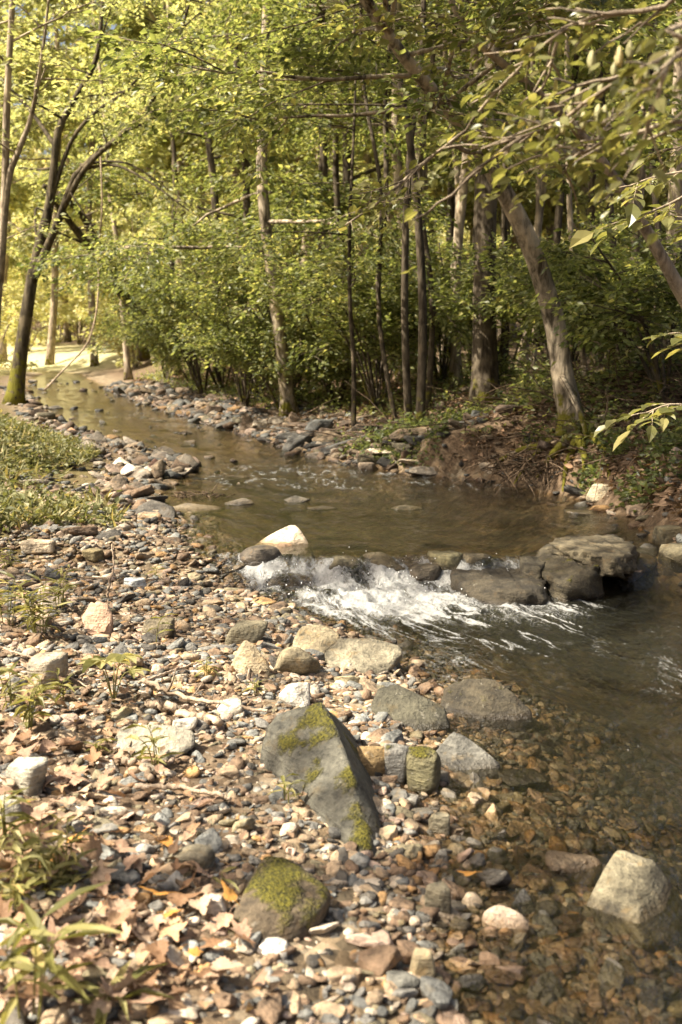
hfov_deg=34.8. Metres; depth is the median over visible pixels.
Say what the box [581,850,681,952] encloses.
boulder
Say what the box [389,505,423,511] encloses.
river rock
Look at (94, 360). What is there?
background tree
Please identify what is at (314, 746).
boulder
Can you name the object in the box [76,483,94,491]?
cobble
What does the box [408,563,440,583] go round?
boulder
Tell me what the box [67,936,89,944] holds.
dry leaf
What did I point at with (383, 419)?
cobble
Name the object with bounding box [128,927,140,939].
dry leaf
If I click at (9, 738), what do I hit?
dry leaf
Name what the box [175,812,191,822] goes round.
pebble
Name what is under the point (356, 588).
splash
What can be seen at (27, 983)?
dry leaf
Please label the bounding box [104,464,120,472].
cobble
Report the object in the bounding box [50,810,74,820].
dry leaf
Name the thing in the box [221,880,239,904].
dry leaf
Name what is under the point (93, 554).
river rock
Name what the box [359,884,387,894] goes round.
pebble
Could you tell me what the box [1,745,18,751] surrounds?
dry leaf
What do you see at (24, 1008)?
pebble
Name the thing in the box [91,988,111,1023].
dry leaf
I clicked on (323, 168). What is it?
forest tree
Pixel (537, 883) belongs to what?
pebble
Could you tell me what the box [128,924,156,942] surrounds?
dry leaf
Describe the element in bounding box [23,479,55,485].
cobble
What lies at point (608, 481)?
leaf litter
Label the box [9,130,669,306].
distant wood
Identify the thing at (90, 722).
dry leaf
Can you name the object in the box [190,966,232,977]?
dry leaf
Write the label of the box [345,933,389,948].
pebble
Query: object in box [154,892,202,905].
dry leaf
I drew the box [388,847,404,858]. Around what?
pebble
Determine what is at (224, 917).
dry leaf
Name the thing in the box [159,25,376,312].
background tree
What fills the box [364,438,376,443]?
cobble
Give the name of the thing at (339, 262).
forest tree
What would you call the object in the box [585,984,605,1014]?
pebble
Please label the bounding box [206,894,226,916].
river rock
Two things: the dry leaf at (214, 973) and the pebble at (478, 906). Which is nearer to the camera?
the dry leaf at (214, 973)
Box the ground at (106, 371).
[0,297,681,1023]
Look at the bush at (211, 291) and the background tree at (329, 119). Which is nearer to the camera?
the bush at (211, 291)
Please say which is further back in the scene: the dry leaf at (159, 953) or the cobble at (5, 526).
the cobble at (5, 526)
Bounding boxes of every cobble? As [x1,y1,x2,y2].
[0,524,10,533]
[13,563,25,567]
[17,580,36,586]
[21,417,38,419]
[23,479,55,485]
[27,583,43,588]
[29,408,46,416]
[32,565,45,574]
[37,524,57,530]
[38,596,65,607]
[43,521,54,525]
[53,648,76,657]
[62,629,84,639]
[63,526,97,535]
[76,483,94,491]
[76,596,96,602]
[81,643,98,653]
[87,510,109,516]
[91,487,105,496]
[95,529,122,538]
[96,479,105,484]
[101,489,115,494]
[102,498,127,503]
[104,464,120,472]
[110,498,130,507]
[112,386,125,396]
[114,488,127,491]
[116,593,136,602]
[123,436,135,443]
[124,484,154,497]
[125,484,153,495]
[126,498,135,504]
[128,468,151,478]
[132,499,146,509]
[134,499,175,518]
[135,553,152,558]
[135,626,142,631]
[136,534,145,539]
[139,386,156,394]
[141,495,168,500]
[141,632,159,642]
[145,483,166,489]
[148,456,166,464]
[148,479,174,488]
[150,446,175,455]
[150,459,164,478]
[163,468,175,475]
[163,480,186,485]
[165,637,184,649]
[170,459,190,472]
[176,387,192,392]
[180,467,192,476]
[193,642,211,647]
[202,599,222,605]
[205,394,218,398]
[206,405,224,413]
[210,644,236,650]
[214,418,232,429]
[219,394,233,399]
[232,418,241,422]
[239,415,253,437]
[248,615,263,619]
[253,408,270,413]
[253,597,275,604]
[257,641,282,648]
[262,635,272,642]
[266,422,301,427]
[275,431,296,439]
[279,431,314,457]
[283,634,293,643]
[288,412,300,422]
[303,443,321,448]
[304,419,333,430]
[304,649,324,660]
[305,452,326,461]
[312,430,344,441]
[319,411,329,415]
[320,448,330,455]
[324,440,348,448]
[327,412,345,418]
[330,446,347,455]
[333,623,346,627]
[334,675,360,682]
[336,421,360,427]
[347,440,361,448]
[349,415,374,420]
[349,423,363,430]
[350,448,358,454]
[357,426,380,431]
[357,454,378,464]
[359,678,377,692]
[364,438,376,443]
[366,635,383,640]
[374,417,387,424]
[376,457,393,466]
[388,463,397,470]
[389,427,427,440]
[391,441,413,450]
[401,450,412,458]
[404,435,421,445]
[435,423,451,431]
[445,648,464,653]
[448,418,466,428]
[463,413,471,421]
[463,675,482,679]
[471,410,487,416]
[475,478,486,484]
[495,405,524,416]
[499,487,517,496]
[523,434,539,442]
[537,440,551,450]
[551,436,571,445]
[563,485,585,495]
[664,476,680,485]
[670,447,681,459]
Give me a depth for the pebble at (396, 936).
2.74 m
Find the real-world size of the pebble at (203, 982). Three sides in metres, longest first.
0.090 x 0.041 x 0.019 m
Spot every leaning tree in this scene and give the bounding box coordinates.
[77,0,681,491]
[312,0,681,308]
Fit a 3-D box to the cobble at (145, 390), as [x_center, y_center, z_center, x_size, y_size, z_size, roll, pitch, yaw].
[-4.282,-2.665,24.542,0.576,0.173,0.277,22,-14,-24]
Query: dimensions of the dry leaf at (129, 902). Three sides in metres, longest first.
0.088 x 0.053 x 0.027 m
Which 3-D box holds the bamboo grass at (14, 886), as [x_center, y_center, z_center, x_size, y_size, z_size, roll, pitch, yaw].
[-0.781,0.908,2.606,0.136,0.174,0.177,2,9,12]
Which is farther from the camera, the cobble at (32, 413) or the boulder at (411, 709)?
the cobble at (32, 413)
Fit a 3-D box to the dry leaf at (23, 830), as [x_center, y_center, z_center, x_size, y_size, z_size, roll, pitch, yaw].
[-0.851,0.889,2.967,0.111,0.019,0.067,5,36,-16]
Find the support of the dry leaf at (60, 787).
on the gravel
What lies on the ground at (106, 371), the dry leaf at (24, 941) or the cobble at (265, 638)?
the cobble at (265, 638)
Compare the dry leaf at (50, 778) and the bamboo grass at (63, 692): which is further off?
the bamboo grass at (63, 692)
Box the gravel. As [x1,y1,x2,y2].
[0,363,681,1023]
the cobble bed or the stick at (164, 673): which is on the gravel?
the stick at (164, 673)
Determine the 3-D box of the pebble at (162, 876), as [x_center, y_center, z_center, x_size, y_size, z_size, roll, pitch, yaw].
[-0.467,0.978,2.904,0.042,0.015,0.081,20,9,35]
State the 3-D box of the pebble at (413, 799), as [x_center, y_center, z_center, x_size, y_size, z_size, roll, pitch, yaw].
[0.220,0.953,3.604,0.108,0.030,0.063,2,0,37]
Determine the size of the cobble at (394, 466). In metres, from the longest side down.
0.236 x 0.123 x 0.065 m
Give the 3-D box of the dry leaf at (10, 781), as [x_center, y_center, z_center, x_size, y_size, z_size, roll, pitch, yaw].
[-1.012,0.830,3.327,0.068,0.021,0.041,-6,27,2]
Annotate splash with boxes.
[215,553,496,600]
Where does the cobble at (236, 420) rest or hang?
on the cobble bed
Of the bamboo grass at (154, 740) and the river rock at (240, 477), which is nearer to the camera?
the bamboo grass at (154, 740)
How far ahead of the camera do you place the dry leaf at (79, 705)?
4.07 m
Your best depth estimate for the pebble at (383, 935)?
2.74 m
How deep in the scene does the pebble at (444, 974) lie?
2.60 m
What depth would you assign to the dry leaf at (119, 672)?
4.47 m
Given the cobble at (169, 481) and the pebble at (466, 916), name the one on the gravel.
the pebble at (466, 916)
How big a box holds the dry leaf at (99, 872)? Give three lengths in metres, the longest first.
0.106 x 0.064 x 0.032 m
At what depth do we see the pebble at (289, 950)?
2.60 m
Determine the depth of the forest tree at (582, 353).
13.25 m
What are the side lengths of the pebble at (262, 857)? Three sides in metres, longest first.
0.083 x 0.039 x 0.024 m
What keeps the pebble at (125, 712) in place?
on the gravel
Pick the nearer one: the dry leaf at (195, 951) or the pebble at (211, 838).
the dry leaf at (195, 951)
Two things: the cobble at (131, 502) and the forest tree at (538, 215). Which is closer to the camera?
the cobble at (131, 502)
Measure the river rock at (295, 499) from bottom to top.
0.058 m
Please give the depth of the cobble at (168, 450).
12.69 m
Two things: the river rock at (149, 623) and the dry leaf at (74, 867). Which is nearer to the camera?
the dry leaf at (74, 867)
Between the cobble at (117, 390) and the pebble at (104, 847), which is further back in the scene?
the cobble at (117, 390)
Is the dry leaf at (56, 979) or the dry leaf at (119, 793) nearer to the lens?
the dry leaf at (56, 979)
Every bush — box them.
[0,278,49,371]
[6,261,88,351]
[7,202,128,331]
[7,213,118,346]
[8,244,131,344]
[11,227,108,341]
[16,160,232,322]
[20,217,159,338]
[59,283,128,350]
[68,245,229,324]
[73,260,211,345]
[79,301,154,367]
[85,222,301,388]
[85,271,257,385]
[100,284,252,393]
[117,207,340,396]
[123,290,189,381]
[128,206,433,400]
[154,269,314,406]
[164,304,361,410]
[211,200,466,405]
[237,237,471,411]
[293,220,471,367]
[310,231,547,381]
[373,230,608,379]
[426,233,651,373]
[466,180,681,363]
[467,197,681,369]
[512,215,681,401]
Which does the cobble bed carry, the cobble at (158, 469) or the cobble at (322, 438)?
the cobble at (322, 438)
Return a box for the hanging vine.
[44,156,102,390]
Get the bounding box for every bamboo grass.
[0,547,22,569]
[0,571,25,626]
[0,661,29,710]
[0,787,35,851]
[0,813,84,890]
[0,844,49,918]
[0,881,124,1023]
[6,572,70,639]
[8,673,57,729]
[36,816,97,874]
[39,564,76,609]
[42,668,82,704]
[71,960,173,1023]
[84,738,117,755]
[104,924,137,941]
[120,723,180,765]
[145,564,163,576]
[147,613,177,642]
[194,657,220,676]
[212,866,239,890]
[242,678,266,695]
[267,773,305,802]
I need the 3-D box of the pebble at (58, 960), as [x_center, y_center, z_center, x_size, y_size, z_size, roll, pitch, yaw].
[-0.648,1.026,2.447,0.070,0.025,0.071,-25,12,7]
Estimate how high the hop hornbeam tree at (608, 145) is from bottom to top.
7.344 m
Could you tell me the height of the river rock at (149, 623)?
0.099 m
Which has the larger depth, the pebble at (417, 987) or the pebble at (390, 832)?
the pebble at (390, 832)
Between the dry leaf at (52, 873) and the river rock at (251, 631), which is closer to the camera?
the dry leaf at (52, 873)
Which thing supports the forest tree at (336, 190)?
on the ground at (106, 371)
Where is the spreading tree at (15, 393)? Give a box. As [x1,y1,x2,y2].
[0,0,305,405]
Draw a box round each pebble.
[0,969,19,982]
[0,1005,25,1021]
[16,949,31,962]
[17,750,41,757]
[19,996,45,1013]
[21,891,46,900]
[23,914,47,924]
[28,883,42,892]
[28,939,44,949]
[31,721,49,734]
[36,729,56,739]
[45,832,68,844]
[45,958,68,975]
[47,823,64,836]
[49,883,79,898]
[57,950,69,959]
[58,729,83,740]
[62,741,83,752]
[67,846,90,864]
[78,914,101,922]
[78,965,110,985]
[84,742,107,751]
[85,792,108,800]
[88,954,108,964]
[90,823,118,834]
[92,769,103,780]
[92,1000,120,1016]
[94,641,117,647]
[97,759,118,771]
[97,790,120,796]
[98,843,113,861]
[98,963,113,986]
[99,806,126,815]
[101,847,123,861]
[107,692,130,698]
[107,726,119,735]
[109,862,139,886]
[109,995,127,1009]
[110,706,132,720]
[117,718,134,727]
[118,1003,146,1020]
[119,811,135,819]
[120,772,147,784]
[121,703,141,715]
[125,655,143,666]
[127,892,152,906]
[129,941,153,958]
[131,940,153,961]
[132,843,156,854]
[134,791,157,794]
[143,763,155,770]
[146,962,178,972]
[148,892,164,900]
[151,873,169,882]
[154,812,170,824]
[158,945,190,968]
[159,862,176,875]
[159,871,183,896]
[163,840,181,855]
[164,998,197,1020]
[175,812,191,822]
[175,964,192,984]
[180,815,195,826]
[187,927,208,936]
[191,796,213,808]
[192,1001,212,1010]
[193,828,221,852]
[198,941,206,957]
[200,794,225,803]
[200,972,223,990]
[207,891,230,907]
[212,991,236,1009]
[218,765,239,778]
[232,817,254,832]
[234,931,260,947]
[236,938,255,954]
[258,989,282,1023]
[261,854,272,860]
[262,945,296,962]
[269,785,285,804]
[280,822,298,836]
[283,990,303,1016]
[284,939,292,959]
[309,921,339,934]
[312,1001,347,1018]
[325,861,340,876]
[327,966,361,986]
[330,850,338,859]
[330,870,346,888]
[337,848,348,864]
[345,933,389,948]
[349,944,402,976]
[350,852,369,870]
[352,878,364,886]
[353,878,380,892]
[355,870,382,879]
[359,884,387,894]
[361,969,382,975]
[364,874,375,879]
[366,728,389,740]
[371,929,393,944]
[373,796,383,806]
[374,976,385,983]
[379,729,403,743]
[379,775,397,782]
[379,828,383,834]
[383,825,397,841]
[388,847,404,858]
[389,896,415,910]
[390,723,401,729]
[391,932,401,943]
[391,988,418,1000]
[395,961,409,970]
[396,843,422,850]
[397,940,421,964]
[403,874,422,885]
[404,843,421,859]
[406,793,418,806]
[408,665,424,675]
[408,1005,436,1023]
[409,972,419,989]
[410,807,433,817]
[414,911,429,922]
[417,681,430,695]
[417,870,438,884]
[419,976,452,1010]
[419,998,428,1004]
[420,1001,459,1013]
[424,836,440,844]
[428,790,437,796]
[433,849,447,867]
[435,834,446,838]
[435,906,460,921]
[435,967,450,984]
[440,769,450,784]
[441,846,451,854]
[441,878,466,901]
[444,958,476,975]
[447,930,463,940]
[450,816,454,823]
[450,824,465,835]
[450,942,468,953]
[450,999,458,1010]
[455,772,469,782]
[455,848,473,862]
[457,837,481,846]
[460,793,494,797]
[460,913,471,919]
[460,932,477,949]
[466,959,480,968]
[467,792,486,807]
[470,772,483,787]
[471,740,485,746]
[471,787,489,801]
[472,828,496,837]
[473,903,486,909]
[475,868,511,887]
[478,951,500,981]
[481,803,498,823]
[481,861,492,870]
[482,780,496,790]
[482,800,510,812]
[483,932,497,939]
[485,856,508,864]
[485,971,515,985]
[489,829,507,839]
[491,892,514,900]
[492,970,506,976]
[493,959,528,982]
[494,792,522,803]
[498,777,514,790]
[502,935,511,940]
[506,856,512,861]
[507,819,531,835]
[509,875,531,888]
[509,932,526,950]
[510,732,531,739]
[510,888,535,915]
[513,845,528,862]
[514,957,524,966]
[516,871,553,881]
[516,998,546,1008]
[520,863,543,872]
[521,872,541,875]
[523,745,541,756]
[525,999,554,1014]
[526,983,545,998]
[527,788,543,798]
[528,807,543,819]
[528,951,559,967]
[529,877,551,891]
[531,852,545,865]
[532,802,553,817]
[532,910,557,937]
[533,941,564,958]
[534,971,564,998]
[540,991,554,1005]
[548,947,582,963]
[549,835,567,851]
[549,995,568,1012]
[551,876,571,895]
[554,914,586,925]
[555,959,584,968]
[555,1002,580,1020]
[561,962,579,972]
[562,937,583,948]
[563,900,577,906]
[563,998,585,1013]
[564,839,583,847]
[572,920,595,937]
[572,983,590,992]
[574,884,594,895]
[581,930,593,945]
[582,945,594,953]
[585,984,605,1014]
[597,957,623,992]
[598,936,612,942]
[598,981,613,996]
[616,934,630,941]
[634,957,665,974]
[634,979,659,990]
[638,1000,663,1020]
[639,984,663,1016]
[645,978,680,1001]
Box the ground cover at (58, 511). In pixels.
[0,409,130,532]
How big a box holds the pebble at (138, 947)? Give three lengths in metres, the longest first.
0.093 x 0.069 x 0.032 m
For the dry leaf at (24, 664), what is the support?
on the gravel
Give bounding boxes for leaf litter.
[0,357,681,1015]
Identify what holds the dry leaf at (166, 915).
on the gravel
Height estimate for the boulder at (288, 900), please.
0.220 m
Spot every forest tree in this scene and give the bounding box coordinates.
[15,0,472,416]
[26,1,177,379]
[34,0,386,388]
[47,0,316,373]
[82,0,237,375]
[165,0,554,422]
[182,0,600,420]
[188,0,433,312]
[197,0,457,428]
[206,0,483,368]
[210,0,563,380]
[215,0,538,370]
[224,0,440,381]
[242,0,396,420]
[273,0,634,387]
[286,0,636,357]
[296,0,470,377]
[313,0,537,397]
[317,0,439,409]
[367,0,469,375]
[374,0,516,377]
[374,0,634,348]
[378,0,572,373]
[404,9,672,273]
[438,7,670,347]
[467,1,506,413]
[502,7,673,366]
[504,1,672,361]
[507,0,673,371]
[525,1,659,383]
[535,0,668,64]
[549,0,681,361]
[565,5,588,378]
[614,0,674,356]
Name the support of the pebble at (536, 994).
on the ground at (106, 371)
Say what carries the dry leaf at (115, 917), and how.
on the dry leaf at (105, 923)
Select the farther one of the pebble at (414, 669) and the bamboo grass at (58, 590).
the bamboo grass at (58, 590)
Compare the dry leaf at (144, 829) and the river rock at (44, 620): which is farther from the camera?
the river rock at (44, 620)
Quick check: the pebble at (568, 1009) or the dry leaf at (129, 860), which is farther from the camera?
the dry leaf at (129, 860)
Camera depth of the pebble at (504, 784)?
3.83 m
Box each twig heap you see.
[161,481,234,506]
[436,426,575,511]
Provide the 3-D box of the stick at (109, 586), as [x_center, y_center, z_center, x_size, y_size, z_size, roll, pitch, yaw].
[-1.240,0.335,5.856,0.033,0.324,0.062,7,11,38]
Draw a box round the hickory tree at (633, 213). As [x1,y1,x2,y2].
[542,0,681,450]
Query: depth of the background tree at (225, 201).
33.78 m
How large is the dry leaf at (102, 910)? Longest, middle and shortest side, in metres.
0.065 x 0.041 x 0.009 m
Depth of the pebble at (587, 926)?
2.87 m
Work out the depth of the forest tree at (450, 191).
24.18 m
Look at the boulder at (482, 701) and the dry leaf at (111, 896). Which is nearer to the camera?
the dry leaf at (111, 896)
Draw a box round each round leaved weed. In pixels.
[0,848,98,895]
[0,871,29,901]
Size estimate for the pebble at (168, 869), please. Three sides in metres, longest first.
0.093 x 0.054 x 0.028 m
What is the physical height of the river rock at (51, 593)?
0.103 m
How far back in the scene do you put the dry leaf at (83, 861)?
2.85 m
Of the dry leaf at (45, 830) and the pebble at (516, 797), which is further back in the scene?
the pebble at (516, 797)
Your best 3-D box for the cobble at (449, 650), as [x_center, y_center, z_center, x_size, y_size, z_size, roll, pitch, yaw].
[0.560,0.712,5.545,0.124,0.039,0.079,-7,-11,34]
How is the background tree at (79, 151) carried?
on the ground at (106, 371)
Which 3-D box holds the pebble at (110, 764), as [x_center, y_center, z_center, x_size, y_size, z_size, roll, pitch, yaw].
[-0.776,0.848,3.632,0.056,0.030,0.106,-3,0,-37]
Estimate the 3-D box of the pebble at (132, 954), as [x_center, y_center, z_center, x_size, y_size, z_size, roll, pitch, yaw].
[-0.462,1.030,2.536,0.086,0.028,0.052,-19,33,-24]
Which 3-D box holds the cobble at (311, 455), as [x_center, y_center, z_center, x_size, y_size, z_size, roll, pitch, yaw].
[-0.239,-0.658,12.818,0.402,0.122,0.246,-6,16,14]
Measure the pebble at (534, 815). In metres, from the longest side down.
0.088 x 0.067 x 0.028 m
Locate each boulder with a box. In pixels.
[26,652,68,684]
[81,600,112,634]
[113,724,194,760]
[227,856,330,942]
[239,545,283,569]
[254,525,314,570]
[260,702,380,854]
[273,647,320,675]
[293,625,339,652]
[322,554,361,576]
[325,638,402,673]
[353,552,408,583]
[370,685,450,732]
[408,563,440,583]
[427,551,462,579]
[436,732,500,778]
[440,678,535,732]
[449,558,551,604]
[462,552,498,568]
[518,550,545,579]
[536,544,604,603]
[547,534,639,578]
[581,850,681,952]
[605,552,657,580]
[619,557,656,592]
[658,543,681,572]
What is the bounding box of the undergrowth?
[136,330,681,513]
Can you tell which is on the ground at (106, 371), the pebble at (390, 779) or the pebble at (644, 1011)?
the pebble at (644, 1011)
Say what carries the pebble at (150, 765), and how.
on the ground at (106, 371)
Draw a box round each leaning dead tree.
[28,183,149,361]
[44,189,151,346]
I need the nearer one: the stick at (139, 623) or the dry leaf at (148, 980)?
the dry leaf at (148, 980)
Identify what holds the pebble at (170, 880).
on the gravel
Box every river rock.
[0,794,23,829]
[6,757,47,796]
[19,539,55,553]
[24,611,51,628]
[38,586,52,599]
[48,405,63,408]
[78,440,106,454]
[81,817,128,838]
[82,548,105,561]
[88,431,107,442]
[104,474,128,488]
[110,438,126,445]
[112,457,128,463]
[121,463,136,474]
[124,577,146,589]
[132,481,144,487]
[142,617,174,638]
[148,458,166,469]
[152,452,169,458]
[167,844,215,869]
[172,717,197,729]
[173,503,224,512]
[178,453,198,472]
[179,431,191,434]
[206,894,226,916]
[208,475,249,480]
[217,698,242,714]
[225,498,253,505]
[225,620,267,644]
[231,640,270,675]
[257,937,287,959]
[275,542,294,553]
[279,682,310,707]
[284,495,310,503]
[305,506,336,511]
[357,746,384,775]
[358,462,376,474]
[366,448,391,453]
[384,743,408,784]
[386,970,419,988]
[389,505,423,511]
[398,459,418,463]
[406,746,440,794]
[409,466,437,475]
[409,947,435,977]
[425,881,450,913]
[428,812,449,838]
[457,974,484,991]
[478,462,495,473]
[481,905,528,936]
[498,768,548,785]
[544,850,601,886]
[564,509,602,521]
[586,483,609,502]
[625,503,647,516]
[652,525,681,546]
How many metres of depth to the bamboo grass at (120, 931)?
2.58 m
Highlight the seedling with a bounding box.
[77,653,150,702]
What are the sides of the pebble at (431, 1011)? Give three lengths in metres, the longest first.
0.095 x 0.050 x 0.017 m
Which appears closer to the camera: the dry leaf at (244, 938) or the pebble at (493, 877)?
the dry leaf at (244, 938)
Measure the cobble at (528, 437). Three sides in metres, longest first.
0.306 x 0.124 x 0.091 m
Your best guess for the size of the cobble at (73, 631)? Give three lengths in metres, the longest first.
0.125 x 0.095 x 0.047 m
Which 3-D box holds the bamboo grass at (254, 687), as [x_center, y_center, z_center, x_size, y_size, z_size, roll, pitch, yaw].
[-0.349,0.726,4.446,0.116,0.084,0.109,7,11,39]
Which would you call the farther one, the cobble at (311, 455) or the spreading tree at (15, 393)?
the spreading tree at (15, 393)
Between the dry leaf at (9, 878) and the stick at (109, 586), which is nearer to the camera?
the dry leaf at (9, 878)
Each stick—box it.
[0,625,69,640]
[0,630,86,686]
[52,910,151,924]
[63,897,108,947]
[106,544,114,597]
[117,622,186,636]
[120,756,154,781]
[134,783,231,800]
[138,660,204,683]
[141,668,271,712]
[145,698,222,726]
[246,668,256,690]
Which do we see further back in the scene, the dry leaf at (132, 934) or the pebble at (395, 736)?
the pebble at (395, 736)
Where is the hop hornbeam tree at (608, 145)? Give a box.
[401,0,681,273]
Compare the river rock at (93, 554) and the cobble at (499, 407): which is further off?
the cobble at (499, 407)
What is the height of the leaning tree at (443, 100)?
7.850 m
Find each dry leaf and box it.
[0,650,17,654]
[0,783,16,794]
[0,821,22,835]
[0,895,13,929]
[0,949,5,955]
[0,996,5,1010]
[1,720,16,726]
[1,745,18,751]
[1,778,16,785]
[1,983,20,997]
[2,837,21,854]
[2,927,30,947]
[3,728,18,748]
[3,968,17,981]
[5,871,13,881]
[6,968,19,997]
[8,742,37,760]
[9,982,51,997]
[12,911,43,926]
[13,978,39,989]
[15,728,31,743]
[15,903,41,910]
[16,937,33,953]
[17,684,30,703]
[17,733,39,744]
[18,820,37,832]
[19,659,29,666]
[19,725,30,732]
[19,826,49,840]
[20,802,33,814]
[21,872,48,884]
[22,992,38,1006]
[29,798,54,811]
[30,809,55,820]
[32,674,45,679]
[34,711,52,723]
[34,738,58,751]
[36,821,53,836]
[41,866,58,879]
[43,775,55,787]
[47,684,62,692]
[47,916,69,958]
[49,699,67,707]
[50,796,82,803]
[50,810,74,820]
[51,975,76,982]
[52,884,75,921]
[54,765,78,783]
[55,784,68,791]
[55,843,69,866]
[55,847,78,859]
[55,885,70,901]
[56,737,79,745]
[56,770,69,780]
[56,938,88,956]
[58,950,91,963]
[61,648,77,654]
[61,952,93,974]
[62,861,87,869]
[62,946,97,964]
[64,769,87,777]
[64,849,89,873]
[66,700,94,710]
[66,774,89,786]
[66,784,90,795]
[66,938,94,952]
[67,892,86,914]
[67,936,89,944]
[68,764,87,772]
[68,805,82,824]
[69,895,80,903]
[71,655,89,664]
[74,967,90,981]
[75,831,102,863]
[79,858,118,882]
[79,956,94,963]
[83,814,96,822]
[84,707,112,715]
[84,718,104,727]
[84,746,101,762]
[84,799,93,806]
[86,892,133,899]
[87,925,116,936]
[89,768,113,789]
[89,910,131,944]
[90,957,118,967]
[91,873,110,894]
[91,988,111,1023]
[92,777,114,786]
[94,901,108,918]
[95,982,110,994]
[97,623,108,631]
[97,854,113,861]
[97,971,146,995]
[98,977,124,1001]
[99,789,133,797]
[100,835,115,849]
[101,890,108,908]
[102,729,114,737]
[105,889,124,909]
[105,904,131,924]
[105,905,141,927]
[105,908,130,925]
[105,966,124,979]
[106,838,136,852]
[107,698,123,703]
[108,668,121,679]
[111,748,122,757]
[115,922,130,942]
[116,685,128,697]
[119,978,145,988]
[119,998,132,1014]
[122,884,137,898]
[122,891,136,908]
[123,848,139,870]
[126,766,144,781]
[126,966,159,1003]
[127,909,137,924]
[127,988,176,1003]
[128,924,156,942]
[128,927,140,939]
[131,862,165,886]
[132,841,147,872]
[133,902,147,917]
[135,959,158,966]
[136,950,151,964]
[139,886,179,894]
[141,753,165,760]
[141,826,149,833]
[142,948,177,967]
[145,784,159,792]
[145,931,168,961]
[147,835,167,840]
[147,909,165,929]
[148,818,162,827]
[148,832,177,851]
[149,764,168,772]
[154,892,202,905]
[157,898,177,906]
[157,913,187,941]
[158,907,183,918]
[160,909,182,918]
[160,991,186,1010]
[163,973,180,983]
[167,838,178,859]
[168,776,185,783]
[168,986,196,994]
[171,858,180,870]
[172,681,183,687]
[178,790,195,798]
[178,968,193,974]
[179,870,196,889]
[181,860,203,874]
[182,828,196,839]
[185,822,200,832]
[188,891,210,914]
[188,947,202,958]
[189,795,217,809]
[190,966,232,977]
[194,959,235,983]
[194,1001,213,1009]
[195,863,210,877]
[195,956,243,970]
[199,935,230,947]
[200,879,214,894]
[201,920,222,933]
[205,977,219,993]
[210,905,234,931]
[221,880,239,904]
[230,918,251,938]
[234,922,256,946]
[252,968,267,984]
[254,988,269,996]
[458,870,476,875]
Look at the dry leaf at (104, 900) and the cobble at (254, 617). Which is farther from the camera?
the cobble at (254, 617)
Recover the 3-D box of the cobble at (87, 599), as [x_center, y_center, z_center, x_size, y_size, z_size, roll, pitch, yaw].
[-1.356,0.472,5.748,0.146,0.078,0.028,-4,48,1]
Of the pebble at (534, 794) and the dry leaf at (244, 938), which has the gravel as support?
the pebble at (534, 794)
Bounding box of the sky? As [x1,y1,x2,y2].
[1,0,669,284]
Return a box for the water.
[0,367,681,973]
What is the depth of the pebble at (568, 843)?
3.40 m
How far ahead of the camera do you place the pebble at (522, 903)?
2.96 m
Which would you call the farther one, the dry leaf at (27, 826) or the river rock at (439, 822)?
the river rock at (439, 822)
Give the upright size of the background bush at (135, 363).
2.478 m
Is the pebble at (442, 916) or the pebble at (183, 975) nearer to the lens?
the pebble at (183, 975)
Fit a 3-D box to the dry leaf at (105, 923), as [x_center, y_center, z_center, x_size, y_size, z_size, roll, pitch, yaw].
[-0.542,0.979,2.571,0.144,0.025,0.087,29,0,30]
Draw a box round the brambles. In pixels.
[140,325,681,505]
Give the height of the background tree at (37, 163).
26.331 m
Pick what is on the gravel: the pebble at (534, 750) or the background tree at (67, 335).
the pebble at (534, 750)
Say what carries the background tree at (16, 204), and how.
on the ground at (106, 371)
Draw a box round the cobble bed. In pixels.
[0,354,681,633]
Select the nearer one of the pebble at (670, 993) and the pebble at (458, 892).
the pebble at (670, 993)
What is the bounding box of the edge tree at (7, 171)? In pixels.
[0,0,132,324]
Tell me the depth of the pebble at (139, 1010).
2.30 m
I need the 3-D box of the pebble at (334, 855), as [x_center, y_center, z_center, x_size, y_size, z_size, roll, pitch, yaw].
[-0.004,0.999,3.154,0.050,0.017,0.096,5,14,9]
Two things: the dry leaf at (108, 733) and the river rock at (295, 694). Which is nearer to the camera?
the dry leaf at (108, 733)
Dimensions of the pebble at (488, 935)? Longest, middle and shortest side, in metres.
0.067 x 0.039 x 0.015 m
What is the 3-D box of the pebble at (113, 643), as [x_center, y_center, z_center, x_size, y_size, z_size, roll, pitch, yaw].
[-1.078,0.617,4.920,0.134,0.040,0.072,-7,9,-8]
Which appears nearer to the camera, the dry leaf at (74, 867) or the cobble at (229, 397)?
the dry leaf at (74, 867)
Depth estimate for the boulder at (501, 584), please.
6.51 m
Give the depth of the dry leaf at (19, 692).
4.10 m
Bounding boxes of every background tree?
[0,0,69,225]
[0,0,83,361]
[0,0,169,364]
[0,0,204,366]
[0,30,60,294]
[0,147,33,297]
[9,3,143,341]
[15,0,309,325]
[27,142,86,228]
[63,67,160,311]
[93,21,251,283]
[95,30,194,236]
[98,0,332,315]
[133,26,254,264]
[147,0,475,341]
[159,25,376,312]
[183,49,358,214]
[216,0,484,332]
[239,0,434,317]
[250,15,520,335]
[276,52,437,266]
[294,9,572,344]
[356,0,659,338]
[373,53,550,262]
[427,0,669,327]
[465,87,616,256]
[496,99,668,256]
[496,225,510,245]
[497,85,671,258]
[507,24,672,339]
[549,51,681,312]
[559,19,673,250]
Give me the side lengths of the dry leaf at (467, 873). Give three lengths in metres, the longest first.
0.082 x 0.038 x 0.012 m
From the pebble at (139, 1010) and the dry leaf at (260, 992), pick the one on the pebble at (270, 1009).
the dry leaf at (260, 992)
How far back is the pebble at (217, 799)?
3.42 m

